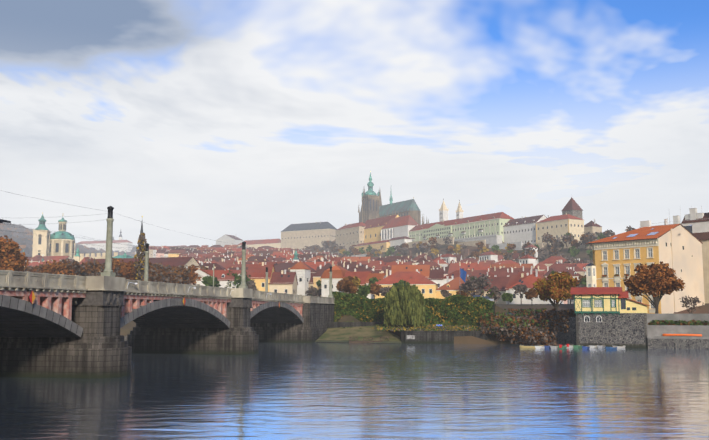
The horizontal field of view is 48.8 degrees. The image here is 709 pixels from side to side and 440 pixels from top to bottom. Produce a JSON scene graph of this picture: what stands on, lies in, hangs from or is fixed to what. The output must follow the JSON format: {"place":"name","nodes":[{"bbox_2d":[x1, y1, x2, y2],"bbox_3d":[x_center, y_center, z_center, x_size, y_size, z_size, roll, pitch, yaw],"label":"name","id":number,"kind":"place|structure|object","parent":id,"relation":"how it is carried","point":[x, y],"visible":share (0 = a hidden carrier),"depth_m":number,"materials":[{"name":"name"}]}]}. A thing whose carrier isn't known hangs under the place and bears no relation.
{"place":"outdoors","nodes":[
{"label":"outdoors","id":0,"kind":"place"},
{"bbox_2d":[0,336,708,439],"bbox_3d":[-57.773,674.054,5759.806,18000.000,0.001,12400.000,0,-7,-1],"label":"river water","id":1,"kind":"structure","parent":0,"point":[333,391],"depth_m":69.30,"materials":[{"name":"blue liquid"}]},
{"bbox_2d":[520,334,701,349],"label":"moored boats","id":2,"kind":"object","parent":1,"relation":"on","point":[558,346],"visible":0.79,"depth_m":157.45,"materials":[{"name":"multicoloured paint"}]},
{"bbox_2d":[0,0,708,246],"label":"sky","id":3,"kind":"structure","parent":0,"point":[209,120],"materials":[{"name":"white"}]},
{"bbox_2d":[76,241,708,344],"bbox_3d":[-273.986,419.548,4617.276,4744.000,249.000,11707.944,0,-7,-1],"label":"ground","id":4,"kind":"structure","parent":0,"point":[126,329],"depth_m":227.40,"materials":[{"name":"green plant"}]},
{"bbox_2d":[0,219,137,256],"bbox_3d":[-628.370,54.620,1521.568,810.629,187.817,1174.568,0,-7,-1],"label":"petrin hill woodland","id":5,"kind":"object","parent":4,"relation":"on","point":[22,239],"visible":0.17,"depth_m":1338.51,"materials":[{"name":"grey plant"}]},
{"bbox_2d":[22,212,298,266],"bbox_3d":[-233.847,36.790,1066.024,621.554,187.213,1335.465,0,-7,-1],"label":"churches","id":6,"kind":"structure","parent":4,"relation":"on","point":[52,246],"depth_m":626.13,"materials":[{"name":"white paint"}]},
{"bbox_2d":[0,191,342,377],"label":"bridge","id":7,"kind":"structure","parent":4,"relation":"on","point":[49,328],"depth_m":94.01,"materials":[{"name":"stone"}]},
{"bbox_2d":[26,221,588,303],"bbox_3d":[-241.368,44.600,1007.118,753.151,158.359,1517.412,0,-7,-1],"label":"town houses","id":8,"kind":"structure","parent":4,"relation":"on","point":[428,279],"depth_m":389.36,"materials":[{"name":"red paint"}]},
{"bbox_2d":[0,225,634,304],"bbox_3d":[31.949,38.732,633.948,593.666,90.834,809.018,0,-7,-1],"label":"trees","id":9,"kind":"object","parent":4,"relation":"on","point":[12,258],"visible":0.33,"depth_m":274.42,"materials":[{"name":"green plant"}]},
{"bbox_2d":[315,300,539,343],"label":"riverbank","id":10,"kind":"structure","parent":4,"relation":"on","point":[334,332],"depth_m":185.92,"materials":[{"name":"stone"}]},
{"bbox_2d":[332,281,570,345],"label":"riverside trees","id":11,"kind":"object","parent":10,"relation":"on","point":[402,307],"visible":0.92,"depth_m":193.10,"materials":[{"name":"green plant"}]},
{"bbox_2d":[302,232,613,299],"bbox_3d":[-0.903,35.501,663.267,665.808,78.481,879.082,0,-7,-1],"label":"hillside trees","id":12,"kind":"object","parent":4,"relation":"on","point":[434,250],"visible":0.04,"depth_m":623.44,"materials":[{"name":"green plant"}]},
{"bbox_2d":[460,268,466,281],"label":"blue banner","id":13,"kind":"object","parent":4,"relation":"on","point":[463,274],"visible":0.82,"depth_m":213.45,"materials":[{"name":"blue fabric"}]},
{"bbox_2d":[337,237,591,265],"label":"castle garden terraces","id":14,"kind":"object","parent":4,"relation":"on","point":[447,257],"visible":0.17,"depth_m":576.11,"materials":[{"name":"beige paint"}]},
{"bbox_2d":[335,171,601,254],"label":"castle","id":15,"kind":"structure","parent":4,"relation":"on","point":[378,225],"depth_m":714.60,"materials":[{"name":"white paint"}]},
{"bbox_2d":[473,295,514,317],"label":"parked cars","id":16,"kind":"object","parent":4,"relation":"on","point":[486,297],"visible":0.06,"depth_m":202.92,"materials":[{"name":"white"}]},
{"bbox_2d":[533,261,708,324],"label":"riverside trees","id":17,"kind":"object","parent":4,"relation":"on","point":[654,280],"visible":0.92,"depth_m":174.87,"materials":[{"name":"brown plant"}]},
{"bbox_2d":[537,313,708,348],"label":"stone embankment wall","id":18,"kind":"structure","parent":4,"relation":"on","point":[631,330],"depth_m":159.89,"materials":[{"name":"stone"}]},
{"bbox_2d":[570,287,649,314],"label":"pavilion","id":19,"kind":"structure","parent":18,"relation":"on","point":[600,300],"depth_m":161.10,"materials":[{"name":"paint"}]},
{"bbox_2d":[585,217,704,313],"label":"yellow town house","id":20,"kind":"structure","parent":4,"relation":"on","point":[617,258],"depth_m":202.36,"materials":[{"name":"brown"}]},
{"bbox_2d":[652,206,708,302],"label":"neighbour blocks","id":21,"kind":"structure","parent":4,"relation":"on","point":[699,227],"depth_m":219.21,"materials":[{"name":"white paint"}]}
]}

